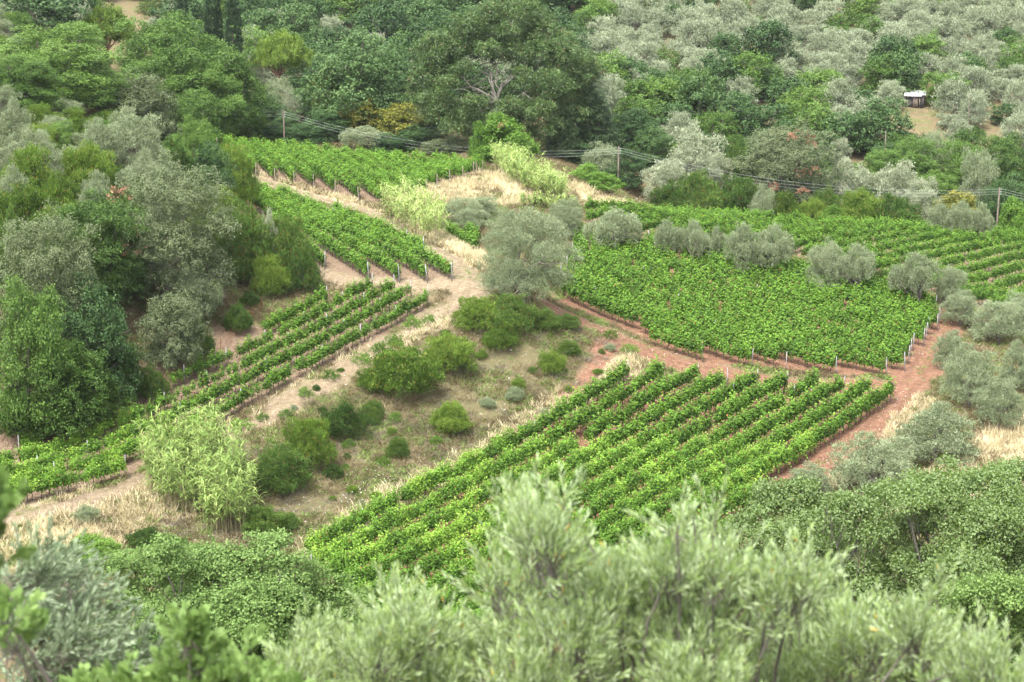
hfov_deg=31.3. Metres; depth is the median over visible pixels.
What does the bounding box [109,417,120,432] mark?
grapevine
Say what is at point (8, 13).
mastic bush
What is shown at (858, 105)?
olive tree
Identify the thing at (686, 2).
oak tree
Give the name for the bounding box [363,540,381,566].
grapevine
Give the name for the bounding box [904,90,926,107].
shed
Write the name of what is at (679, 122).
olive tree
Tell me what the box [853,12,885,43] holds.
oak tree
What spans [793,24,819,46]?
olive tree
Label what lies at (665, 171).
silver tree
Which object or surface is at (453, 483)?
grapevine
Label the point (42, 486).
grapevine
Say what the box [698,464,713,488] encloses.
grapevine
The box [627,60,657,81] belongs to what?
oak tree
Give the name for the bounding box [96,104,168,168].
olive tree
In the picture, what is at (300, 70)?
oak tree
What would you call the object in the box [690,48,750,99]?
oak tree
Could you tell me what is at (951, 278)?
olive tree
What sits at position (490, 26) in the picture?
oak tree
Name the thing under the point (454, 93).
oak tree
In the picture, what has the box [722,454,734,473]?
grapevine
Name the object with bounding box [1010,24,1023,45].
olive tree
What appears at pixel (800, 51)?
olive tree
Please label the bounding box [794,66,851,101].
oak tree
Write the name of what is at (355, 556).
grapevine
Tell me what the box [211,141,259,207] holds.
hawthorn bush
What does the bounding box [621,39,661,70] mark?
olive tree
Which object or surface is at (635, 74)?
olive tree
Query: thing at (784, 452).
grapevine
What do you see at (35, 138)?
olive tree
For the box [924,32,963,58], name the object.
olive tree
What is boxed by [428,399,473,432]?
mastic bush
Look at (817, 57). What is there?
olive tree
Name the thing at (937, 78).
oak tree
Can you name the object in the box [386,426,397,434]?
scrub bush
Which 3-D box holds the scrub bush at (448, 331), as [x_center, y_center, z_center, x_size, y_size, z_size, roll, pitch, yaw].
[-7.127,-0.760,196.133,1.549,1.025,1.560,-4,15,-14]
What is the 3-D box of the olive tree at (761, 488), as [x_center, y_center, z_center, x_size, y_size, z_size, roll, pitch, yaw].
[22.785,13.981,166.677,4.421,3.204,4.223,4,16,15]
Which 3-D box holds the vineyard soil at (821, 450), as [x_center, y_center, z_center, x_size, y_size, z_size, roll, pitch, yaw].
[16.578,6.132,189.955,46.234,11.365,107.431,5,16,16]
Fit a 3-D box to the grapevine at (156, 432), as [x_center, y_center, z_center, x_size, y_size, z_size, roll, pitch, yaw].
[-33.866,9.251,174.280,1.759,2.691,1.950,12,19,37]
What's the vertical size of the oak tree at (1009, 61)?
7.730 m
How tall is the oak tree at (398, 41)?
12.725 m
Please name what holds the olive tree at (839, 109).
on the ground at (924, 118)
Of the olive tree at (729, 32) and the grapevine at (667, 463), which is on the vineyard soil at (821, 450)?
the grapevine at (667, 463)
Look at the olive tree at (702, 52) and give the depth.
348.03 m
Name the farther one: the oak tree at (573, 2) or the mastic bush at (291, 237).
the oak tree at (573, 2)
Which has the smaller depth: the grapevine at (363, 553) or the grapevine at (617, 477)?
the grapevine at (363, 553)
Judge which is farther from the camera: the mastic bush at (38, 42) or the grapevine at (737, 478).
the mastic bush at (38, 42)
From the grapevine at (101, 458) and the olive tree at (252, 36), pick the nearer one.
the grapevine at (101, 458)
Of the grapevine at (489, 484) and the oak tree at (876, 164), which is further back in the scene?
the oak tree at (876, 164)
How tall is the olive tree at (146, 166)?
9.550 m
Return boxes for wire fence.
[144,300,261,398]
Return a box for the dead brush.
[25,309,620,562]
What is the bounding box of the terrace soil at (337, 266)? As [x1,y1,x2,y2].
[11,158,1023,509]
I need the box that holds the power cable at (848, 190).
[624,151,998,193]
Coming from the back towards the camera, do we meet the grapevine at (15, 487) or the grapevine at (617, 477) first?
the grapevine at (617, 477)
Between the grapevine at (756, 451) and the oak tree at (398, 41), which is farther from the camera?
the oak tree at (398, 41)
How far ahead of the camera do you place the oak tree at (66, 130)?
222.21 m
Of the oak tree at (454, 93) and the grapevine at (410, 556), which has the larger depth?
the oak tree at (454, 93)
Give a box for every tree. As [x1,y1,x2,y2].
[0,0,96,37]
[0,3,9,23]
[0,17,15,37]
[0,20,146,107]
[0,53,66,112]
[0,84,22,115]
[0,95,35,154]
[0,146,18,176]
[0,162,36,226]
[0,273,85,438]
[0,463,37,572]
[0,510,227,681]
[0,583,285,681]
[2,10,34,33]
[2,34,21,52]
[7,123,65,176]
[18,338,121,439]
[37,186,152,303]
[38,115,71,136]
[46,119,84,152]
[50,97,84,117]
[52,269,147,403]
[54,142,93,176]
[61,0,96,19]
[65,0,93,21]
[69,116,126,164]
[75,170,114,211]
[80,117,117,145]
[85,622,478,681]
[90,0,115,7]
[90,92,123,111]
[90,526,408,675]
[92,49,111,67]
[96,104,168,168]
[99,89,125,106]
[108,8,265,131]
[113,165,144,192]
[113,167,133,198]
[114,26,169,66]
[124,135,163,168]
[124,146,169,211]
[134,55,250,139]
[140,16,158,32]
[141,50,169,72]
[148,0,218,26]
[151,7,203,44]
[154,149,182,220]
[156,0,190,18]
[160,89,221,145]
[160,133,192,154]
[163,13,203,44]
[167,113,218,169]
[175,0,190,54]
[191,0,226,20]
[191,139,240,204]
[199,25,231,51]
[203,0,218,52]
[211,18,251,49]
[216,0,224,48]
[219,621,329,681]
[220,48,276,138]
[221,0,249,25]
[224,0,243,69]
[224,22,269,71]
[226,0,276,27]
[227,128,263,139]
[235,24,261,52]
[240,6,284,35]
[244,50,265,79]
[249,54,290,84]
[249,92,287,129]
[256,122,297,142]
[260,0,300,30]
[260,8,290,35]
[260,560,492,681]
[263,25,302,68]
[264,76,294,112]
[270,0,321,38]
[273,108,300,130]
[278,86,302,120]
[278,122,327,144]
[279,0,323,27]
[282,37,328,94]
[287,0,340,35]
[287,61,345,95]
[289,23,415,129]
[290,87,316,118]
[298,24,334,50]
[302,109,355,140]
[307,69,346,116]
[313,24,361,54]
[315,0,363,14]
[317,13,348,44]
[323,0,372,27]
[338,98,386,129]
[338,125,393,148]
[340,41,406,96]
[342,7,398,41]
[343,32,385,54]
[352,0,418,41]
[356,0,403,24]
[359,3,391,34]
[359,36,412,90]
[365,132,414,152]
[371,101,428,136]
[386,0,424,35]
[388,31,432,58]
[391,61,440,112]
[394,0,448,33]
[397,124,441,146]
[398,51,437,91]
[401,0,611,148]
[406,0,453,16]
[406,15,455,58]
[411,8,462,52]
[411,77,458,110]
[412,107,439,126]
[419,101,447,133]
[420,138,457,154]
[425,450,1023,681]
[429,88,459,119]
[433,64,485,99]
[434,196,489,229]
[440,0,490,17]
[441,134,468,151]
[444,0,468,17]
[444,27,467,57]
[446,60,507,113]
[450,1,477,19]
[459,120,486,137]
[462,55,487,63]
[464,19,510,64]
[469,53,490,72]
[469,195,498,216]
[474,203,584,302]
[478,610,513,653]
[479,63,499,95]
[493,56,535,92]
[496,70,539,117]
[505,25,552,71]
[531,3,585,31]
[536,0,570,21]
[536,84,551,100]
[540,96,583,158]
[542,27,613,141]
[546,196,583,238]
[549,0,594,14]
[553,30,593,68]
[556,20,593,55]
[565,142,598,163]
[570,0,611,35]
[570,161,599,180]
[573,0,603,9]
[573,77,624,153]
[577,34,607,53]
[578,141,629,174]
[580,204,643,248]
[583,171,626,190]
[584,0,619,24]
[584,13,619,47]
[585,28,629,58]
[594,71,621,105]
[594,72,630,118]
[596,46,631,94]
[601,107,660,151]
[601,149,651,188]
[605,76,648,105]
[606,42,629,58]
[608,0,644,27]
[609,24,639,47]
[610,94,665,127]
[611,47,641,76]
[611,53,647,89]
[617,0,648,15]
[617,106,651,139]
[619,1,655,38]
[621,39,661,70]
[624,68,653,100]
[625,124,675,166]
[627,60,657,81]
[631,18,667,45]
[632,74,680,116]
[636,157,690,204]
[639,2,677,36]
[639,29,663,50]
[639,69,685,102]
[645,0,680,16]
[647,58,671,77]
[651,100,695,132]
[653,2,682,28]
[653,217,682,261]
[654,120,730,181]
[656,124,680,148]
[659,82,709,112]
[659,109,697,145]
[662,38,688,57]
[664,67,694,83]
[666,70,730,125]
[666,140,686,155]
[668,3,708,38]
[669,0,694,7]
[671,18,701,45]
[671,65,718,108]
[672,44,696,62]
[675,17,716,52]
[675,218,713,260]
[677,53,703,71]
[682,0,717,17]
[684,45,718,69]
[689,108,742,141]
[690,0,719,23]
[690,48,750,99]
[692,132,729,161]
[694,150,737,187]
[695,12,727,47]
[703,89,758,133]
[705,224,727,253]
[706,31,744,62]
[707,57,727,86]
[712,0,750,31]
[713,471,929,676]
[714,30,743,50]
[718,74,761,102]
[718,91,750,120]
[721,14,753,44]
[721,49,785,97]
[722,133,748,155]
[723,220,763,273]
[730,0,750,13]
[732,100,797,145]
[734,10,760,35]
[734,16,804,74]
[742,143,767,172]
[747,0,757,11]
[747,183,777,214]
[748,478,778,507]
[750,0,779,20]
[750,221,795,275]
[753,66,788,99]
[755,16,774,45]
[764,0,789,14]
[764,76,814,112]
[766,0,803,28]
[768,56,802,88]
[769,33,798,64]
[772,37,810,78]
[773,14,792,37]
[774,82,835,126]
[775,164,796,189]
[777,98,836,141]
[786,460,835,494]
[789,24,808,47]
[790,0,830,11]
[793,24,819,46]
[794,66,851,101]
[795,8,829,35]
[796,147,831,175]
[801,128,847,163]
[803,51,842,75]
[804,29,833,53]
[804,59,834,87]
[804,235,849,288]
[805,157,828,182]
[813,0,845,23]
[816,110,878,151]
[818,26,852,51]
[818,48,829,58]
[819,75,859,116]
[821,164,852,186]
[822,156,872,206]
[824,137,852,166]
[825,427,917,497]
[826,27,866,58]
[827,103,855,134]
[831,50,867,81]
[832,87,881,111]
[833,62,863,87]
[834,241,877,285]
[836,35,871,69]
[846,95,915,154]
[847,27,875,47]
[848,0,894,23]
[852,95,884,130]
[852,148,903,195]
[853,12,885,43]
[853,50,902,94]
[861,41,881,58]
[864,48,929,94]
[866,140,905,170]
[867,33,924,81]
[868,158,926,208]
[871,20,912,50]
[871,451,1023,637]
[872,0,903,21]
[874,18,906,39]
[874,78,909,107]
[874,132,917,155]
[875,26,914,54]
[877,138,946,188]
[882,129,921,153]
[887,249,941,302]
[889,0,923,26]
[890,400,982,467]
[899,7,934,28]
[901,176,943,222]
[903,20,931,35]
[903,52,927,81]
[904,0,930,17]
[908,28,929,54]
[909,27,949,68]
[914,167,960,213]
[915,68,972,105]
[915,128,957,171]
[917,567,1023,681]
[918,0,938,15]
[918,51,944,76]
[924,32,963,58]
[926,14,967,51]
[927,11,948,34]
[927,202,954,231]
[928,15,967,49]
[928,53,970,86]
[929,75,979,114]
[929,329,966,369]
[931,1,955,16]
[931,189,977,229]
[934,264,970,305]
[934,288,980,325]
[935,0,961,19]
[935,113,967,128]
[936,139,983,190]
[938,340,998,406]
[943,117,973,140]
[946,21,974,38]
[947,126,991,157]
[948,49,985,84]
[948,198,980,231]
[950,0,979,15]
[950,145,1000,217]
[952,64,994,99]
[953,144,998,180]
[956,38,982,58]
[957,92,990,125]
[960,3,993,29]
[964,88,991,109]
[964,299,1023,342]
[968,6,1000,37]
[970,2,1010,30]
[970,31,996,60]
[971,202,995,237]
[971,376,1023,428]
[973,132,1023,201]
[974,0,1007,10]
[974,171,1023,226]
[977,48,1016,75]
[980,76,1022,99]
[983,0,1010,19]
[983,39,1011,63]
[988,103,1018,124]
[990,68,1017,86]
[991,50,1023,80]
[992,26,1023,44]
[993,32,1023,72]
[996,102,1023,146]
[996,338,1023,389]
[1000,78,1023,111]
[1000,289,1023,329]
[1001,0,1023,34]
[1003,0,1023,16]
[1005,61,1023,85]
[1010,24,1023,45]
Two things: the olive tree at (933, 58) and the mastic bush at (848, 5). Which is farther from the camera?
the mastic bush at (848, 5)
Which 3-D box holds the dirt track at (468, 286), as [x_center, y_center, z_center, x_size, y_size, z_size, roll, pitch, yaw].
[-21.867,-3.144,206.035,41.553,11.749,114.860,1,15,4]
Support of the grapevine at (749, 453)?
on the vineyard soil at (821, 450)
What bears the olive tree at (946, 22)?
on the ground at (924, 118)
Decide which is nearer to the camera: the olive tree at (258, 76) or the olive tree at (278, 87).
the olive tree at (278, 87)
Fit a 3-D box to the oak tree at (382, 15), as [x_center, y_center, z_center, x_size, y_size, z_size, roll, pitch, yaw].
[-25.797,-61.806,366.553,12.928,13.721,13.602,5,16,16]
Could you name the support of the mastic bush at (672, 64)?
on the ground at (924, 118)
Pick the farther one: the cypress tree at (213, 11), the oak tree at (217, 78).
the cypress tree at (213, 11)
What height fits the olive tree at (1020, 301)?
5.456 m
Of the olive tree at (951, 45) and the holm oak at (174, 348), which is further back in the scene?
the olive tree at (951, 45)
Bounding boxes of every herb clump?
[227,418,257,432]
[276,408,296,419]
[297,386,313,398]
[322,368,341,379]
[340,439,355,449]
[350,351,370,365]
[368,339,385,353]
[375,456,390,466]
[384,333,404,344]
[401,314,426,328]
[421,313,435,322]
[602,327,617,339]
[620,343,640,354]
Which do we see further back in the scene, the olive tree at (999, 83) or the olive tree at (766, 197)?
the olive tree at (999, 83)
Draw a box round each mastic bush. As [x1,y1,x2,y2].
[0,11,23,28]
[0,141,57,194]
[0,179,60,240]
[0,203,36,287]
[0,391,77,441]
[18,122,59,151]
[21,29,44,46]
[23,102,62,125]
[38,196,99,274]
[39,170,80,208]
[57,138,116,197]
[60,105,87,134]
[67,381,138,422]
[67,531,124,566]
[70,504,100,523]
[89,107,125,123]
[106,165,123,187]
[116,178,158,254]
[124,526,157,548]
[135,0,156,12]
[135,361,175,398]
[142,0,163,17]
[146,534,192,556]
[159,138,200,188]
[171,182,218,238]
[180,318,216,357]
[183,207,231,265]
[207,195,284,283]
[209,185,240,230]
[221,301,254,332]
[239,290,260,305]
[240,503,288,533]
[249,249,292,295]
[252,439,313,497]
[259,212,317,279]
[270,510,300,531]
[281,415,338,470]
[287,240,325,295]
[318,399,375,438]
[322,462,344,478]
[355,367,395,390]
[358,398,385,424]
[361,340,446,399]
[382,436,410,458]
[421,331,478,372]
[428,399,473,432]
[450,294,506,331]
[478,397,496,407]
[480,317,522,350]
[490,292,539,332]
[504,385,524,400]
[533,305,562,329]
[537,350,566,374]
[556,339,581,355]
[558,313,581,329]
[590,50,608,59]
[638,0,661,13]
[640,44,680,68]
[648,177,692,209]
[661,58,676,73]
[667,168,726,210]
[716,139,757,184]
[717,171,759,213]
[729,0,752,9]
[772,190,804,216]
[796,196,826,221]
[808,182,841,215]
[819,203,842,219]
[820,13,850,32]
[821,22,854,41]
[836,9,858,24]
[836,185,886,220]
[841,0,864,12]
[862,192,924,231]
[873,268,886,280]
[964,56,992,77]
[972,124,979,133]
[985,134,1023,158]
[996,195,1023,242]
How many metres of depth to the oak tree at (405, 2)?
379.19 m
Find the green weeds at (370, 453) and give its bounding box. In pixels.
[0,111,1023,584]
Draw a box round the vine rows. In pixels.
[0,132,1023,634]
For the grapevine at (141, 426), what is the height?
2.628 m
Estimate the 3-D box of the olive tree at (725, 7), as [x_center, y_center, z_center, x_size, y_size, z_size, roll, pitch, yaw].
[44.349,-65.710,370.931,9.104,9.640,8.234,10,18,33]
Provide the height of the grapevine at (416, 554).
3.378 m
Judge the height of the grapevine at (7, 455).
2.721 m
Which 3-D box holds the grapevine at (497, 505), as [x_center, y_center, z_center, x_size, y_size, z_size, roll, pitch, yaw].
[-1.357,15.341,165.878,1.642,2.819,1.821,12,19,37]
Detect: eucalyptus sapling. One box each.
[466,120,493,162]
[477,111,541,161]
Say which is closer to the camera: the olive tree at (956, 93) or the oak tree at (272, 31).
the olive tree at (956, 93)
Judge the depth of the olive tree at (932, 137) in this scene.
307.49 m
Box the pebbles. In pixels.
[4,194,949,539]
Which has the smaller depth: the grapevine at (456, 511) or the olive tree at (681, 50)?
the grapevine at (456, 511)
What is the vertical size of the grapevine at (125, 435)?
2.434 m
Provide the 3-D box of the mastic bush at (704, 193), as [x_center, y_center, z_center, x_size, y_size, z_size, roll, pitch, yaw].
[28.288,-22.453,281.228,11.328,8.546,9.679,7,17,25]
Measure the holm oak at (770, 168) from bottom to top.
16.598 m
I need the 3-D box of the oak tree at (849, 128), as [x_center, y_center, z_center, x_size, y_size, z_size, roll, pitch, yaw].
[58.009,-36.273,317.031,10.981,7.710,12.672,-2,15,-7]
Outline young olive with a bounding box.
[260,206,277,257]
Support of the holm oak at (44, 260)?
on the ground at (924, 118)
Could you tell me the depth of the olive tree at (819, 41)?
360.61 m
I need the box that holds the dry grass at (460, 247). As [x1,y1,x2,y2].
[0,163,1023,563]
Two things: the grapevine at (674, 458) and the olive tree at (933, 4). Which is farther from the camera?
the olive tree at (933, 4)
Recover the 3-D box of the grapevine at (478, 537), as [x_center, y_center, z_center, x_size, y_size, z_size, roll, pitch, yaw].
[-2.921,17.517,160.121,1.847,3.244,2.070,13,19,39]
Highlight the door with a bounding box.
[914,98,917,106]
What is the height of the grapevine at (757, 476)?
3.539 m
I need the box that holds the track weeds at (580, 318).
[14,180,950,515]
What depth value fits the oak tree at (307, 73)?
319.35 m
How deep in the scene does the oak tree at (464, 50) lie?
359.49 m
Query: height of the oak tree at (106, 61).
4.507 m
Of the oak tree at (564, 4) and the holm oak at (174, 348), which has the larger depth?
the oak tree at (564, 4)
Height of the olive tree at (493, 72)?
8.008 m
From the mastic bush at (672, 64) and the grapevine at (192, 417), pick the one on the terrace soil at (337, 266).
the grapevine at (192, 417)
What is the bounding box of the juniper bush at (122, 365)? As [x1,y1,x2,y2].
[105,334,142,401]
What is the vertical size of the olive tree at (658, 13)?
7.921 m
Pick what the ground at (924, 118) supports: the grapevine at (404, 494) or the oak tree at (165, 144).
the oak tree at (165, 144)
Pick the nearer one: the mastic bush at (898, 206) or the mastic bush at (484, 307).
the mastic bush at (484, 307)
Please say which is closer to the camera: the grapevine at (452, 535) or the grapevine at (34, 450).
the grapevine at (452, 535)
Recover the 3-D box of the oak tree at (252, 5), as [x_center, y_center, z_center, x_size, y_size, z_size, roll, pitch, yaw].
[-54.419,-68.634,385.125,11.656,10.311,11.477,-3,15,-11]
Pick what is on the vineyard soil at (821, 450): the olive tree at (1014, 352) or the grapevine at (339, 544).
the grapevine at (339, 544)
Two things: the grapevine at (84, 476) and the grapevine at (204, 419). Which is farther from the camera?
the grapevine at (204, 419)
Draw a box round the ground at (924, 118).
[0,0,1023,681]
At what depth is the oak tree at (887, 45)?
346.58 m
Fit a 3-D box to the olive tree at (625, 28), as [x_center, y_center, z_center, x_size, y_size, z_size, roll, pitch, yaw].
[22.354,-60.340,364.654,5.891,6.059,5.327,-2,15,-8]
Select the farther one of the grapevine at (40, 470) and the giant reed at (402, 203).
the giant reed at (402, 203)
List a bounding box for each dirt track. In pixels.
[4,175,502,524]
[532,295,970,528]
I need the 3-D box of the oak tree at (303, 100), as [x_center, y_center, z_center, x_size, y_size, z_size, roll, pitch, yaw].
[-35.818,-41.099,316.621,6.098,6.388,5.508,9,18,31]
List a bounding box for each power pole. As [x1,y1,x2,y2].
[283,110,284,138]
[617,147,620,177]
[996,187,1001,225]
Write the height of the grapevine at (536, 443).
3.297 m
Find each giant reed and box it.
[130,396,264,536]
[375,171,450,244]
[487,139,569,198]
[519,190,579,206]
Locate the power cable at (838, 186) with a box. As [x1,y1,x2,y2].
[622,148,988,190]
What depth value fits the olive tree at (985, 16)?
381.68 m
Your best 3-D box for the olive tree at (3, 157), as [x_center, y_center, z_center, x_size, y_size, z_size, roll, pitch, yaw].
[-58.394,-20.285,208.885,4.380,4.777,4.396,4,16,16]
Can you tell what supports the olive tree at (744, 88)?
on the ground at (924, 118)
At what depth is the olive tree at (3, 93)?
226.76 m
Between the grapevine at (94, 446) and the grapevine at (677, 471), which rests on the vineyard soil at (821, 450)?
the grapevine at (677, 471)
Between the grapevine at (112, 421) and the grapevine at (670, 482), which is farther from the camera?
the grapevine at (112, 421)
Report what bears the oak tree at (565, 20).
on the ground at (924, 118)
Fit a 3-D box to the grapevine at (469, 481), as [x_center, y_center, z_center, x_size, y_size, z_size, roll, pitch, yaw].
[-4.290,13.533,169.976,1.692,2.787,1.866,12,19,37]
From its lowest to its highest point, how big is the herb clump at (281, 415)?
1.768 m
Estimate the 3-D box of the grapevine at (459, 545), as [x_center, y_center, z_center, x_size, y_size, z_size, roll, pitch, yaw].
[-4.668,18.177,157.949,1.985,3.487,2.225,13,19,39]
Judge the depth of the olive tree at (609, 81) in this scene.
327.35 m
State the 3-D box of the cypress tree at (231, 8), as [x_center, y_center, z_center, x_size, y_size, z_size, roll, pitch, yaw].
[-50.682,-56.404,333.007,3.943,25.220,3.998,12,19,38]
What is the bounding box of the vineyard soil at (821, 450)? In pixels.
[303,242,922,651]
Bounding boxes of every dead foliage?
[106,185,133,203]
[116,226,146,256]
[768,182,778,191]
[788,128,798,140]
[793,166,820,176]
[797,187,808,194]
[802,131,818,147]
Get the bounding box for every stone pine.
[79,3,136,66]
[247,29,316,94]
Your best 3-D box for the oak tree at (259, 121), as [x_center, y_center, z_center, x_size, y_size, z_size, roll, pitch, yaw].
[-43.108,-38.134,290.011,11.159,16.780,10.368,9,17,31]
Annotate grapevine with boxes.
[0,446,17,464]
[0,458,17,475]
[8,476,24,500]
[9,459,23,476]
[10,471,20,485]
[12,479,30,502]
[14,442,35,462]
[14,464,32,486]
[16,429,37,447]
[19,458,30,471]
[24,430,42,446]
[24,455,43,470]
[25,463,39,484]
[28,442,42,460]
[28,478,40,500]
[32,471,51,497]
[34,453,48,469]
[34,464,47,479]
[36,442,49,457]
[40,465,59,495]
[41,441,58,454]
[42,462,55,473]
[43,449,57,466]
[47,469,69,493]
[48,458,67,474]
[52,434,66,451]
[53,447,68,466]
[59,449,74,468]
[61,438,74,450]
[63,470,76,491]
[66,430,83,448]
[66,444,83,459]
[67,453,83,474]
[67,470,82,486]
[77,443,90,458]
[78,431,87,445]
[78,452,91,470]
[79,471,91,484]
[80,425,97,439]
[82,459,103,483]
[84,451,99,466]
[85,434,101,455]
[91,417,107,439]
[94,450,110,464]
[94,461,111,480]
[95,440,103,452]
[101,445,114,465]
[102,415,113,435]
[102,431,116,451]
[105,459,118,477]
[107,426,123,445]
[108,439,126,460]
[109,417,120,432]
[110,452,127,477]
[113,406,132,425]
[118,425,131,441]
[120,438,135,461]
[123,407,138,423]
[124,421,140,440]
[124,433,142,458]
[129,402,145,423]
[131,415,147,437]
[132,433,146,455]
[138,414,155,435]
[150,424,164,448]
[155,409,171,427]
[157,425,169,438]
[164,409,174,422]
[189,410,201,425]
[195,413,206,423]
[300,527,321,554]
[308,542,325,564]
[309,525,328,548]
[315,542,331,564]
[321,525,335,546]
[324,519,340,542]
[324,539,341,560]
[328,531,351,557]
[332,513,351,539]
[340,512,357,532]
[341,535,356,554]
[345,503,365,529]
[345,543,366,570]
[349,533,364,548]
[351,524,371,548]
[355,542,373,565]
[358,507,369,525]
[360,499,377,522]
[360,523,377,545]
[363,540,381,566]
[367,512,387,541]
[369,491,387,518]
[373,540,384,559]
[374,512,394,536]
[376,530,394,557]
[381,492,393,512]
[382,503,403,532]
[383,526,403,554]
[385,486,402,509]
[392,502,407,527]
[392,524,409,550]
[397,482,414,505]
[399,503,414,527]
[400,526,414,547]
[400,545,415,567]
[403,501,420,521]
[404,520,422,541]
[404,535,423,567]
[405,476,420,504]
[411,474,425,500]
[411,536,430,562]
[412,496,426,522]
[414,519,428,544]
[416,467,435,494]
[419,495,435,514]
[419,509,437,535]
[421,529,439,555]
[422,506,444,533]
[424,527,445,552]
[426,490,441,510]
[427,468,440,491]
[432,550,443,573]
[433,488,447,512]
[433,519,453,548]
[434,457,453,486]
[434,463,449,485]
[436,543,452,570]
[438,476,456,508]
[438,502,456,522]
[442,460,457,480]
[443,541,459,566]
[445,478,463,501]
[445,522,457,544]
[446,496,461,520]
[446,528,469,561]
[448,472,469,501]
[449,519,464,539]
[450,497,468,516]
[453,456,469,476]
[453,508,473,539]
[456,452,475,473]
[458,554,476,578]
[459,471,473,495]
[459,489,476,514]
[460,509,478,536]
[463,539,473,558]
[464,449,479,470]
[465,465,479,492]
[465,485,483,511]
[465,534,482,558]
[468,524,489,548]
[468,555,481,574]
[470,463,486,487]
[470,505,485,528]
[471,448,483,469]
[474,518,494,543]
[475,445,489,462]
[475,484,490,510]
[477,503,491,526]
[478,457,496,481]
[479,476,497,507]
[481,501,498,521]
[482,438,497,460]
[486,458,500,479]
[486,473,503,501]
[489,436,502,461]
[490,496,502,519]
[494,455,508,475]
[495,433,509,457]
[496,461,517,488]
[498,453,511,472]
[499,444,519,471]
[502,427,517,450]
[505,468,520,484]
[508,445,525,469]
[514,464,525,480]
[516,444,529,464]
[517,437,536,458]
[517,461,533,476]
[527,433,544,457]
[530,454,545,471]
[535,435,548,453]
[538,450,551,469]
[545,448,556,467]
[550,436,570,459]
[550,445,563,464]
[551,457,567,483]
[560,432,575,459]
[560,460,572,478]
[563,450,578,476]
[566,432,580,451]
[570,448,585,468]
[571,461,591,486]
[573,443,591,464]
[582,444,593,463]
[585,436,603,460]
[586,456,602,478]
[593,454,608,475]
[596,437,606,460]
[596,473,611,489]
[598,451,611,472]
[599,433,611,451]
[599,444,619,468]
[602,466,617,492]
[611,440,628,460]
[611,458,629,482]
[611,466,622,486]
[612,446,623,465]
[613,476,629,500]
[616,457,635,483]
[622,440,633,458]
[623,468,642,494]
[623,479,633,498]
[624,452,640,474]
[628,435,639,454]
[628,446,646,476]
[635,434,646,453]
[636,464,650,486]
[638,448,649,470]
[641,440,658,460]
[643,457,658,480]
[646,454,663,479]
[649,436,665,461]
[650,471,670,499]
[652,434,669,460]
[657,448,675,473]
[657,459,666,475]
[659,432,672,453]
[662,424,680,448]
[662,450,679,471]
[662,471,673,494]
[665,468,681,487]
[667,441,685,466]
[667,463,687,486]
[677,460,691,481]
[679,446,689,462]
[680,440,696,458]
[681,454,696,484]
[685,435,701,457]
[691,432,706,455]
[693,454,707,472]
[693,459,701,478]
[696,448,713,469]
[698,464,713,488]
[699,431,712,457]
[702,440,719,467]
[703,463,720,482]
[706,440,724,467]
[708,461,724,482]
[709,471,729,499]
[710,440,729,460]
[714,458,728,479]
[718,435,734,456]
[720,476,731,496]
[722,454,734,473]
[725,467,743,488]
[726,433,745,454]
[726,453,739,469]
[726,474,735,497]
[727,438,737,456]
[731,451,745,470]
[735,429,749,451]
[736,466,748,488]
[737,448,750,469]
[738,465,752,485]
[741,444,757,466]
[744,458,760,482]
[747,442,760,462]
[749,456,767,477]
[749,469,767,486]
[755,438,767,459]
[755,452,770,477]
[758,436,769,456]
[762,436,777,451]
[763,453,773,478]
[765,447,782,476]
[772,442,786,473]
[775,440,791,471]
[781,445,793,469]
[787,442,799,465]
[789,431,807,462]
[794,431,810,460]
[802,428,815,453]
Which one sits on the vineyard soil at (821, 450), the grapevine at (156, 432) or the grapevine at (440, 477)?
the grapevine at (440, 477)
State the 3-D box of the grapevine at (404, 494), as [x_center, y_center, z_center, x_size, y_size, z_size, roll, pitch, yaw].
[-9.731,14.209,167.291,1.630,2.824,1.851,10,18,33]
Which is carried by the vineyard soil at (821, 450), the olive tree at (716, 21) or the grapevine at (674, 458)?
the grapevine at (674, 458)
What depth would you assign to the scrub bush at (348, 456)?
175.85 m
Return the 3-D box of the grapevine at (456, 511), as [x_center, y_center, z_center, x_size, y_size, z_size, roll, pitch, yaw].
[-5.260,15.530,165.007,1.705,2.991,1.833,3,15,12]
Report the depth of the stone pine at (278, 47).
323.86 m
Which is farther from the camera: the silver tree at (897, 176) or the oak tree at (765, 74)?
the oak tree at (765, 74)
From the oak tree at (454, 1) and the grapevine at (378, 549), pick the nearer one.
the grapevine at (378, 549)
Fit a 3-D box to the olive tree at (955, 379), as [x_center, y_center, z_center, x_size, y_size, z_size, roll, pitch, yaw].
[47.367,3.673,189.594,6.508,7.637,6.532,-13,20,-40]
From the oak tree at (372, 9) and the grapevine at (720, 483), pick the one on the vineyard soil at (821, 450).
the grapevine at (720, 483)
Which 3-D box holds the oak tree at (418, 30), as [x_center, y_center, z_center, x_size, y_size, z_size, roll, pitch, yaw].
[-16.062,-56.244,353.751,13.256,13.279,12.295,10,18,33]
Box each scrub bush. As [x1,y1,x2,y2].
[255,412,269,420]
[290,404,297,409]
[312,383,320,390]
[317,405,329,412]
[343,453,351,458]
[346,484,357,493]
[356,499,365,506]
[367,491,381,500]
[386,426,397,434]
[388,411,402,421]
[429,435,443,444]
[440,329,451,335]
[475,348,488,358]
[510,377,525,389]
[526,366,537,373]
[561,383,574,392]
[591,368,602,374]
[602,343,616,350]
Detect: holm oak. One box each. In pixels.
[0,195,114,359]
[108,71,182,138]
[108,145,243,300]
[132,284,214,371]
[160,264,225,321]
[725,117,840,204]
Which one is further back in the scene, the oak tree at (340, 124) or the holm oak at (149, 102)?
the oak tree at (340, 124)
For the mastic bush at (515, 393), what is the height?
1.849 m

